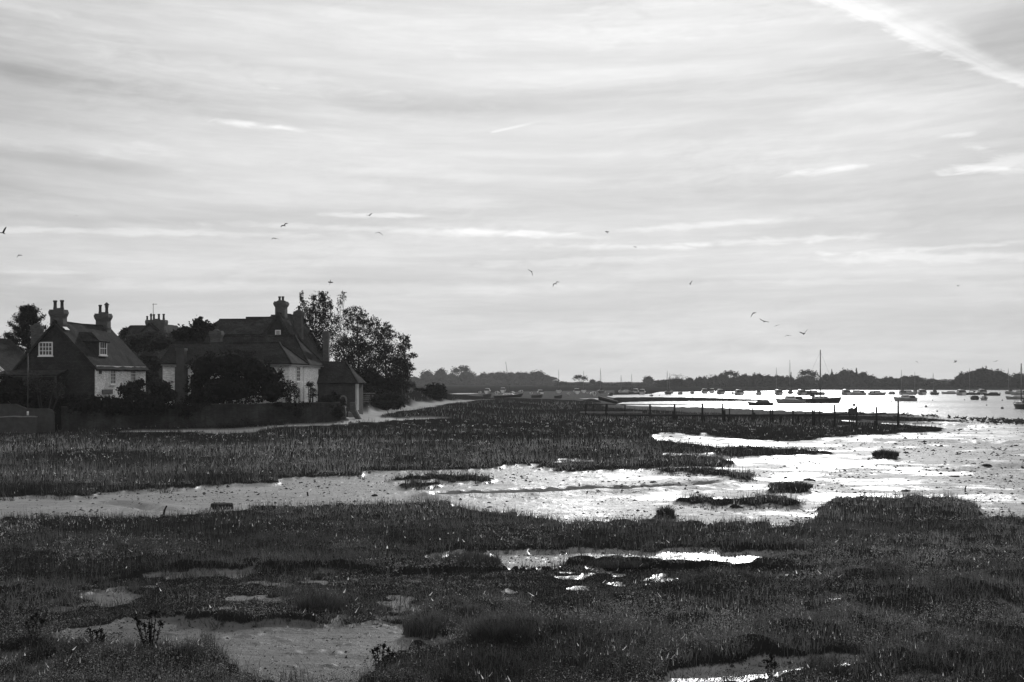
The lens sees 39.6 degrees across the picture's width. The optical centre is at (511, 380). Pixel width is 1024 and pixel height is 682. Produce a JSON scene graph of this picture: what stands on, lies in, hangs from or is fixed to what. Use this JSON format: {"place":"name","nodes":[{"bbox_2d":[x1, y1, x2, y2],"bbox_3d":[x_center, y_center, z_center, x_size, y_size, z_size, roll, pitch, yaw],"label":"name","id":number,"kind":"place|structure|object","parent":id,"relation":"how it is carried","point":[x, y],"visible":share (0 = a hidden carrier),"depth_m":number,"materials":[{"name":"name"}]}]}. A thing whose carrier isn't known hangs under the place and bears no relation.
{"place":"outdoors","nodes":[
{"label":"outdoors","id":0,"kind":"place"},
{"bbox_2d":[391,366,414,400],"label":"tree","id":1,"kind":"object","parent":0,"point":[407,372],"visible":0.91,"depth_m":157.90,"materials":[{"name":"black plant"}]},
{"bbox_2d":[0,382,1023,681],"bbox_3d":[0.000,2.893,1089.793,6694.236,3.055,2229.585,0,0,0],"label":"mudflat","id":2,"kind":"structure","parent":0,"point":[572,494],"depth_m":41.66,"materials":[{"name":"mud"},{"name":"water"}]},
{"bbox_2d":[0,338,25,371],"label":"white house","id":3,"kind":"structure","parent":2,"relation":"on","point":[12,353],"depth_m":121.26,"materials":[{"name":"tile"}]},
{"bbox_2d":[0,416,37,432],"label":"roadside wall","id":4,"kind":"structure","parent":2,"relation":"on","point":[20,424],"depth_m":103.25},
{"bbox_2d":[0,371,38,407],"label":"dark yew","id":5,"kind":"object","parent":2,"relation":"on","point":[12,391],"visible":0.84,"depth_m":106.93,"materials":[{"name":"black plant"}]},
{"bbox_2d":[0,303,47,352],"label":"pine tree","id":6,"kind":"object","parent":2,"relation":"on","point":[27,316],"visible":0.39,"depth_m":127.36,"materials":[{"name":"black plant"}]},
{"bbox_2d":[0,404,54,431],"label":"swept wall","id":7,"kind":"structure","parent":2,"relation":"on","point":[46,419],"depth_m":105.60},
{"bbox_2d":[27,353,28,415],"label":"slim pole","id":8,"kind":"object","parent":2,"relation":"on","point":[27,386],"visible":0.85,"depth_m":104.27,"materials":[{"name":"metal"}]},
{"bbox_2d":[23,612,44,636],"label":"seed plant","id":9,"kind":"object","parent":2,"relation":"on","point":[32,618],"visible":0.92,"depth_m":21.01,"materials":[{"name":"black plant"}]},
{"bbox_2d":[0,300,148,412],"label":"tile hung cottage","id":10,"kind":"structure","parent":2,"relation":"on","point":[100,357],"depth_m":110.58,"materials":[{"name":"tile"}]},
{"bbox_2d":[22,369,65,410],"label":"porch creeper","id":11,"kind":"object","parent":10,"relation":"attached to","point":[34,381],"visible":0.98,"depth_m":107.30,"materials":[{"name":"black plant"}]},
{"bbox_2d":[37,342,53,356],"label":"window","id":12,"kind":"structure","parent":10,"relation":"in","point":[45,349],"depth_m":110.42,"materials":[{"name":"glass"}]},
{"bbox_2d":[99,342,107,355],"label":"window","id":13,"kind":"structure","parent":10,"relation":"in","point":[102,345],"depth_m":112.71,"materials":[{"name":"glass"}]},
{"bbox_2d":[109,371,116,385],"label":"window","id":14,"kind":"structure","parent":10,"relation":"in","point":[112,373],"depth_m":112.93,"materials":[{"name":"glass"}]},
{"bbox_2d":[85,626,106,648],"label":"seed plant","id":15,"kind":"object","parent":2,"relation":"on","point":[96,633],"visible":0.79,"depth_m":20.12,"materials":[{"name":"black plant"}]},
{"bbox_2d":[31,393,169,416],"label":"clipped hedge","id":16,"kind":"object","parent":2,"relation":"on","point":[116,405],"visible":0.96,"depth_m":108.31,"materials":[{"name":"black plant"}]},
{"bbox_2d":[117,327,133,341],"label":"dark conifer","id":17,"kind":"object","parent":2,"relation":"on","point":[123,333],"visible":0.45,"depth_m":145.82,"materials":[{"name":"black plant"}]},
{"bbox_2d":[115,377,153,401],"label":"laurel shrub","id":18,"kind":"object","parent":2,"relation":"on","point":[133,389],"visible":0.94,"depth_m":109.28,"materials":[{"name":"black plant"}]},
{"bbox_2d":[132,607,162,649],"bbox_3d":[-5.145,3.538,20.126,0.474,0.652,0.196,0,0,7],"label":"seed plant","id":19,"kind":"object","parent":2,"relation":"on","point":[154,613],"visible":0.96,"depth_m":20.12,"materials":[{"name":"black plant"}]},
{"bbox_2d":[118,303,178,392],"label":"house","id":20,"kind":"structure","parent":2,"relation":"on","point":[156,325],"depth_m":150.56,"materials":[{"name":"brick"}]},
{"bbox_2d":[134,350,162,393],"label":"rounded shrub","id":21,"kind":"object","parent":2,"relation":"on","point":[149,360],"visible":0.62,"depth_m":123.89,"materials":[{"name":"black plant"}]},
{"bbox_2d":[122,330,175,385],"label":"feathery tree","id":22,"kind":"object","parent":2,"relation":"on","point":[150,341],"visible":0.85,"depth_m":134.27,"materials":[{"name":"black plant"}]},
{"bbox_2d":[146,374,177,413],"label":"grey shrub","id":23,"kind":"object","parent":2,"relation":"on","point":[157,387],"visible":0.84,"depth_m":109.38,"materials":[{"name":"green plant"}]},
{"bbox_2d":[165,315,216,343],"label":"garden tree","id":24,"kind":"object","parent":2,"relation":"on","point":[199,330],"visible":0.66,"depth_m":137.51,"materials":[{"name":"black plant"}]},
{"bbox_2d":[61,402,339,430],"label":"garden wall","id":25,"kind":"structure","parent":2,"relation":"on","point":[224,414],"depth_m":110.24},
{"bbox_2d":[166,401,211,419],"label":"wall ivy","id":26,"kind":"object","parent":25,"relation":"attached to","point":[186,408],"depth_m":109.46,"materials":[{"name":"black plant"}]},
{"bbox_2d":[271,400,312,418],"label":"wall creeper","id":27,"kind":"object","parent":25,"relation":"attached to","point":[289,406],"depth_m":110.78,"materials":[{"name":"black plant"}]},
{"bbox_2d":[316,394,344,418],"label":"ivy mound","id":28,"kind":"object","parent":25,"relation":"on","point":[337,412],"visible":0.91,"depth_m":112.86,"materials":[{"name":"black plant"}]},
{"bbox_2d":[198,627,217,645],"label":"rush clump","id":29,"kind":"object","parent":2,"relation":"on","point":[207,636],"visible":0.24,"depth_m":21.07,"materials":[{"name":"grey plant"}]},
{"bbox_2d":[210,502,233,509],"bbox_3d":[-9.024,3.970,44.231,0.755,0.334,0.583,0,0,0],"label":"timber stump","id":30,"kind":"object","parent":2,"relation":"on","point":[222,504],"visible":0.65,"depth_m":44.02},
{"bbox_2d":[180,349,291,404],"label":"huge dark bush","id":31,"kind":"object","parent":2,"relation":"on","point":[230,384],"visible":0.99,"depth_m":111.80,"materials":[{"name":"black plant"}]},
{"bbox_2d":[158,327,329,404],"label":"white brick house","id":32,"kind":"structure","parent":2,"relation":"on","point":[297,359],"depth_m":118.56,"materials":[{"name":"white painted brick"},{"name":"clay tile"}]},
{"bbox_2d":[296,366,300,382],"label":"window","id":33,"kind":"structure","parent":32,"relation":"in","point":[297,367],"depth_m":118.44,"materials":[{"name":"glass"}]},
{"bbox_2d":[214,417,285,427],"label":"wall bramble","id":34,"kind":"object","parent":2,"relation":"on","point":[241,422],"depth_m":108.25,"materials":[{"name":"black plant"}]},
{"bbox_2d":[213,296,322,360],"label":"tall gabled house","id":35,"kind":"structure","parent":2,"relation":"on","point":[281,321],"depth_m":144.62,"materials":[{"name":"tile"}]},
{"bbox_2d":[280,380,299,402],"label":"climbing rose","id":36,"kind":"object","parent":2,"relation":"on","point":[294,388],"visible":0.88,"depth_m":114.31,"materials":[{"name":"black plant"}]},
{"bbox_2d":[274,659,314,681],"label":"rush clump","id":37,"kind":"object","parent":2,"relation":"on","point":[289,679],"visible":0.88,"depth_m":18.85,"materials":[{"name":"black plant"}]},
{"bbox_2d":[305,381,318,401],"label":"spiky cordyline","id":38,"kind":"object","parent":2,"relation":"on","point":[311,389],"visible":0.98,"depth_m":119.06,"materials":[{"name":"black plant"}]},
{"bbox_2d":[292,587,347,610],"bbox_3d":[-3.295,3.752,24.699,1.072,0.487,0.899,0,0,0],"label":"grass tuft","id":39,"kind":"object","parent":2,"relation":"on","point":[321,604],"visible":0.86,"depth_m":24.56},
{"bbox_2d":[294,290,347,358],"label":"birch tree","id":40,"kind":"object","parent":2,"relation":"on","point":[321,317],"visible":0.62,"depth_m":149.74,"materials":[{"name":"grey plant"}]},
{"bbox_2d":[323,390,345,408],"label":"gate laurel","id":41,"kind":"object","parent":2,"relation":"on","point":[342,401],"visible":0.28,"depth_m":116.78,"materials":[{"name":"black plant"}]},
{"bbox_2d":[332,291,349,360],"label":"sapling tree","id":42,"kind":"object","parent":2,"relation":"on","point":[338,312],"visible":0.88,"depth_m":151.81,"materials":[{"name":"black plant"}]},
{"bbox_2d":[317,361,365,413],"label":"brick lodge","id":43,"kind":"structure","parent":2,"relation":"on","point":[345,380],"depth_m":124.98,"materials":[{"name":"paint"}]},
{"bbox_2d":[350,402,361,418],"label":"gate buttress","id":44,"kind":"structure","parent":2,"relation":"on","point":[354,411],"depth_m":118.00,"materials":[{"name":"brick"}]},
{"bbox_2d":[331,306,383,380],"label":"weeping tree","id":45,"kind":"object","parent":2,"relation":"on","point":[350,358],"visible":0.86,"depth_m":153.27,"materials":[{"name":"grey plant"}]},
{"bbox_2d":[363,382,382,401],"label":"lane shrub","id":46,"kind":"object","parent":2,"relation":"on","point":[368,388],"visible":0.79,"depth_m":151.65,"materials":[{"name":"black plant"}]},
{"bbox_2d":[357,367,401,394],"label":"understorey shrub","id":47,"kind":"object","parent":2,"relation":"on","point":[387,385],"visible":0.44,"depth_m":154.99,"materials":[{"name":"black plant"}]},
{"bbox_2d":[366,641,394,669],"bbox_3d":[-1.737,3.665,18.820,0.402,0.405,0.219,0,0,0],"label":"seed plant","id":48,"kind":"object","parent":2,"relation":"on","point":[387,649],"visible":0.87,"depth_m":18.83,"materials":[{"name":"black plant"}]},
{"bbox_2d":[357,321,405,398],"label":"dense tree","id":49,"kind":"object","parent":2,"relation":"on","point":[384,349],"visible":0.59,"depth_m":157.46,"materials":[{"name":"black plant"}]},
{"bbox_2d":[363,391,407,410],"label":"verge bramble","id":50,"kind":"object","parent":2,"relation":"on","point":[389,400],"visible":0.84,"depth_m":144.47,"materials":[{"name":"black plant"}]},
{"bbox_2d":[387,333,417,403],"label":"leaning tree","id":51,"kind":"object","parent":2,"relation":"on","point":[406,344],"visible":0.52,"depth_m":161.92,"materials":[{"name":"black plant"}]},
{"bbox_2d":[418,369,434,380],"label":"tree","id":52,"kind":"object","parent":2,"relation":"on","point":[425,374],"visible":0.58,"depth_m":1098.77,"materials":[{"name":"grey plant"}]},
{"bbox_2d":[398,609,469,637],"bbox_3d":[-1.195,3.753,22.276,1.069,0.444,1.180,0,0,-44],"label":"grass tuft","id":53,"kind":"object","parent":2,"relation":"on","point":[418,627],"visible":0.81,"depth_m":22.10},
{"bbox_2d":[424,374,444,382],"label":"tree","id":54,"kind":"object","parent":2,"relation":"on","point":[433,378],"visible":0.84,"depth_m":1083.69,"materials":[{"name":"grey plant"}]},
{"bbox_2d":[423,382,448,400],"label":"windswept bush","id":55,"kind":"object","parent":2,"relation":"on","point":[436,392],"visible":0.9,"depth_m":199.46,"materials":[{"name":"black plant"}]},
{"bbox_2d":[434,367,448,380],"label":"tree","id":56,"kind":"object","parent":2,"relation":"on","point":[442,372],"visible":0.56,"depth_m":1099.44,"materials":[{"name":"grey plant"}]},
{"bbox_2d":[450,365,471,374],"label":"tree","id":57,"kind":"object","parent":2,"relation":"on","point":[455,370],"visible":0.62,"depth_m":1131.51,"materials":[{"name":"grey plant"}]},
{"bbox_2d":[456,370,476,381],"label":"tree","id":58,"kind":"object","parent":2,"relation":"on","point":[466,376],"visible":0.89,"depth_m":1090.91,"materials":[{"name":"grey plant"}]},
{"bbox_2d":[447,600,486,619],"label":"grass tuft","id":59,"kind":"object","parent":2,"relation":"on","point":[472,607],"visible":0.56,"depth_m":22.87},
{"bbox_2d":[440,549,501,565],"bbox_3d":[-0.866,3.697,30.057,1.351,0.364,1.137,0,0,0],"label":"grass tuft","id":60,"kind":"object","parent":2,"relation":"on","point":[492,559],"visible":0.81,"depth_m":29.84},
{"bbox_2d":[477,372,496,378],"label":"tree","id":61,"kind":"object","parent":2,"relation":"on","point":[486,375],"visible":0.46,"depth_m":1147.28,"materials":[{"name":"grey plant"}]},
{"bbox_2d":[457,611,545,649],"bbox_3d":[-0.156,3.566,20.530,1.405,0.522,1.194,0,0,0],"label":"grass tuft","id":62,"kind":"object","parent":2,"relation":"on","point":[490,633],"visible":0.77,"depth_m":20.41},
{"bbox_2d":[495,371,518,381],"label":"tree","id":63,"kind":"object","parent":2,"relation":"on","point":[503,376],"visible":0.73,"depth_m":1115.41,"materials":[{"name":"grey plant"}]},
{"bbox_2d":[493,366,522,397],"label":"stranded yacht","id":64,"kind":"object","parent":2,"relation":"on","point":[510,395],"visible":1,"depth_m":281.69,"materials":[{"name":"white plastic"}]},
{"bbox_2d":[0,391,1023,681],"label":"marsh grass","id":65,"kind":"structure","parent":2,"relation":"on","point":[518,611],"depth_m":28.78,"materials":[{"name":"plant"}]},
{"bbox_2d":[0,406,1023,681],"bbox_3d":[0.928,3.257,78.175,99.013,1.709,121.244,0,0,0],"label":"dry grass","id":66,"kind":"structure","parent":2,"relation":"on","point":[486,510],"depth_m":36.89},
{"bbox_2d":[0,411,1023,681],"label":"mud crumbs","id":67,"kind":"object","parent":2,"relation":"on","point":[642,513],"visible":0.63,"depth_m":50.72,"materials":[{"name":"soil"}]},
{"bbox_2d":[517,372,533,381],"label":"tree","id":68,"kind":"object","parent":2,"relation":"on","point":[523,376],"visible":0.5,"depth_m":1107.60,"materials":[{"name":"grey plant"}]},
{"bbox_2d":[529,370,547,381],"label":"tree","id":69,"kind":"object","parent":2,"relation":"on","point":[538,376],"visible":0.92,"depth_m":1090.59,"materials":[{"name":"grey plant"}]},
{"bbox_2d":[572,375,587,385],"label":"tree","id":70,"kind":"object","parent":2,"relation":"on","point":[578,383],"visible":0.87,"depth_m":864.05,"materials":[{"name":"grey plant"}]},
{"bbox_2d":[598,396,617,403],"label":"tilted hulk","id":71,"kind":"object","parent":2,"relation":"on","point":[600,398],"visible":1,"depth_m":176.00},
{"bbox_2d":[588,556,649,568],"bbox_3d":[2.254,3.824,30.199,1.347,0.203,1.052,0,0,0],"label":"grass tuft","id":72,"kind":"object","parent":2,"relation":"on","point":[615,564],"visible":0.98,"depth_m":29.93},
{"bbox_2d":[642,375,654,383],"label":"tree","id":73,"kind":"object","parent":2,"relation":"on","point":[648,379],"visible":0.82,"depth_m":935.64,"materials":[{"name":"grey plant"}]},
{"bbox_2d":[653,502,677,516],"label":"grass tuft","id":74,"kind":"object","parent":2,"relation":"on","point":[661,510],"visible":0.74,"depth_m":40.38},
{"bbox_2d":[666,378,685,386],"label":"tree","id":75,"kind":"object","parent":2,"relation":"on","point":[672,382],"visible":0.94,"depth_m":739.61,"materials":[{"name":"grey plant"}]},
{"bbox_2d":[412,378,1022,387],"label":"shore scrub","id":76,"kind":"object","parent":2,"relation":"on","point":[849,383],"visible":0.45,"depth_m":766.28,"materials":[{"name":"black plant"}]},
{"bbox_2d":[721,370,739,377],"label":"tree","id":77,"kind":"object","parent":2,"relation":"on","point":[730,373],"visible":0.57,"depth_m":812.85,"materials":[{"name":"grey plant"}]},
{"bbox_2d":[726,376,747,386],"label":"tree","id":78,"kind":"object","parent":2,"relation":"on","point":[735,381],"visible":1,"depth_m":749.68,"materials":[{"name":"grey plant"}]},
{"bbox_2d":[583,401,899,426],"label":"jetty","id":79,"kind":"object","parent":2,"relation":"on","point":[674,415],"visible":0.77,"depth_m":131.61,"materials":[{"name":"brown wood"}]},
{"bbox_2d":[747,375,758,386],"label":"tree","id":80,"kind":"object","parent":2,"relation":"on","point":[752,380],"visible":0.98,"depth_m":747.27,"materials":[{"name":"grey plant"}]},
{"bbox_2d":[568,377,951,382],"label":"distant wood","id":81,"kind":"object","parent":2,"relation":"on","point":[880,378],"visible":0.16,"depth_m":1504.78,"materials":[{"name":"grey plant"}]},
{"bbox_2d":[756,374,777,386],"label":"tree","id":82,"kind":"object","parent":2,"relation":"on","point":[768,380],"visible":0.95,"depth_m":742.97,"materials":[{"name":"grey plant"}]},
{"bbox_2d":[763,652,778,676],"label":"seed plant","id":83,"kind":"object","parent":2,"relation":"on","point":[771,664],"visible":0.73,"depth_m":19.04,"materials":[{"name":"black plant"}]},
{"bbox_2d":[777,375,789,386],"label":"tree","id":84,"kind":"object","parent":2,"relation":"on","point":[780,379],"visible":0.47,"depth_m":762.79,"materials":[{"name":"grey plant"}]},
{"bbox_2d":[783,377,797,386],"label":"tree","id":85,"kind":"object","parent":2,"relation":"on","point":[789,382],"visible":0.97,"depth_m":741.29,"materials":[{"name":"grey plant"}]},
{"bbox_2d":[768,479,812,488],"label":"grass tuft","id":86,"kind":"object","parent":2,"relation":"on","point":[794,485],"visible":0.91,"depth_m":50.74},
{"bbox_2d":[794,376,807,386],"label":"tree","id":87,"kind":"object","parent":2,"relation":"on","point":[801,381],"visible":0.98,"depth_m":739.73,"materials":[{"name":"grey plant"}]},
{"bbox_2d":[798,369,819,380],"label":"tree","id":88,"kind":"object","parent":2,"relation":"on","point":[807,372],"visible":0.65,"depth_m":804.26,"materials":[{"name":"grey plant"}]},
{"bbox_2d":[790,650,850,676],"bbox_3d":[4.106,3.690,18.818,0.826,0.393,0.770,0,0,36],"label":"rush clump","id":89,"kind":"object","parent":2,"relation":"on","point":[828,664],"visible":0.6,"depth_m":18.78,"materials":[{"name":"black plant"}]},
{"bbox_2d":[818,373,839,386],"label":"tree","id":90,"kind":"object","parent":2,"relation":"on","point":[834,380],"visible":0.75,"depth_m":752.28,"materials":[{"name":"grey plant"}]},
{"bbox_2d":[841,369,852,380],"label":"tree","id":91,"kind":"object","parent":2,"relation":"on","point":[846,375],"visible":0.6,"depth_m":794.29,"materials":[{"name":"grey plant"}]},
{"bbox_2d":[848,406,857,425],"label":"boarded stage","id":92,"kind":"object","parent":2,"relation":"on","point":[853,411],"visible":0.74,"depth_m":121.67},
{"bbox_2d":[854,371,872,386],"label":"tree","id":93,"kind":"object","parent":2,"relation":"on","point":[862,378],"visible":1,"depth_m":757.79,"materials":[{"name":"grey plant"}]},
{"bbox_2d":[870,448,900,456],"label":"grass tuft","id":94,"kind":"object","parent":2,"relation":"on","point":[885,451],"visible":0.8,"depth_m":72.85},
{"bbox_2d":[890,378,903,386],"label":"tree","id":95,"kind":"object","parent":2,"relation":"on","point":[896,382],"visible":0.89,"depth_m":759.48,"materials":[{"name":"grey plant"}]},
{"bbox_2d":[954,371,971,380],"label":"tree","id":96,"kind":"object","parent":2,"relation":"on","point":[962,376],"visible":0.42,"depth_m":724.35,"materials":[{"name":"grey plant"}]},
{"bbox_2d":[968,367,989,387],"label":"tree","id":97,"kind":"object","parent":2,"relation":"on","point":[979,378],"visible":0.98,"depth_m":705.17,"materials":[{"name":"grey plant"}]},
{"bbox_2d":[988,370,1010,387],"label":"tree","id":98,"kind":"object","parent":2,"relation":"on","point":[998,379],"visible":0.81,"depth_m":692.46,"materials":[{"name":"grey plant"}]},
{"bbox_2d":[1003,375,1023,387],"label":"tree","id":99,"kind":"object","parent":2,"relation":"on","point":[1014,382],"visible":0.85,"depth_m":681.14,"materials":[{"name":"grey plant"}]},
{"bbox_2d":[0,0,1023,381],"label":"sky","id":100,"kind":"structure","parent":0,"point":[835,170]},
{"bbox_2d":[453,390,1023,428],"bbox_3d":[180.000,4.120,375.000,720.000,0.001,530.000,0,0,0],"label":"water","id":101,"kind":"structure","parent":0,"point":[951,405],"depth_m":255.06,"materials":[{"name":"grey liquid"}]},
{"bbox_2d":[747,400,773,405],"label":"day boat","id":102,"kind":"object","parent":101,"relation":"on","point":[762,403],"visible":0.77,"depth_m":234.12,"materials":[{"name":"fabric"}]},
{"bbox_2d":[775,396,805,403],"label":"motor cruiser","id":103,"kind":"object","parent":101,"relation":"on","point":[791,399],"visible":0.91,"depth_m":254.89,"materials":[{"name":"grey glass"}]},
{"bbox_2d":[800,350,841,402],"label":"sailing yacht","id":104,"kind":"object","parent":101,"relation":"on","point":[819,399],"visible":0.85,"depth_m":259.58,"materials":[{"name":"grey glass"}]},
{"bbox_2d":[868,389,885,394],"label":"motor cruiser","id":105,"kind":"object","parent":101,"relation":"on","point":[876,392],"visible":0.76,"depth_m":396.80,"materials":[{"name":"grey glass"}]},
{"bbox_2d":[894,392,916,400],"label":"motor cruiser","id":106,"kind":"object","parent":101,"relation":"on","point":[907,398],"visible":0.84,"depth_m":285.62,"materials":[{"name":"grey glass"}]},
{"bbox_2d":[899,390,916,394],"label":"motor cruiser","id":107,"kind":"object","parent":101,"relation":"on","point":[910,392],"visible":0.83,"depth_m":408.15,"materials":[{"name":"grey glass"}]},
{"bbox_2d":[965,368,979,394],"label":"sailing yacht","id":108,"kind":"object","parent":101,"relation":"on","point":[971,393],"visible":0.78,"depth_m":408.40,"materials":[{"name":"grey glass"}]},
{"bbox_2d":[1013,363,1023,408],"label":"sailing yacht","id":109,"kind":"object","parent":101,"relation":"on","point":[1019,405],"visible":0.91,"depth_m":207.96,"materials":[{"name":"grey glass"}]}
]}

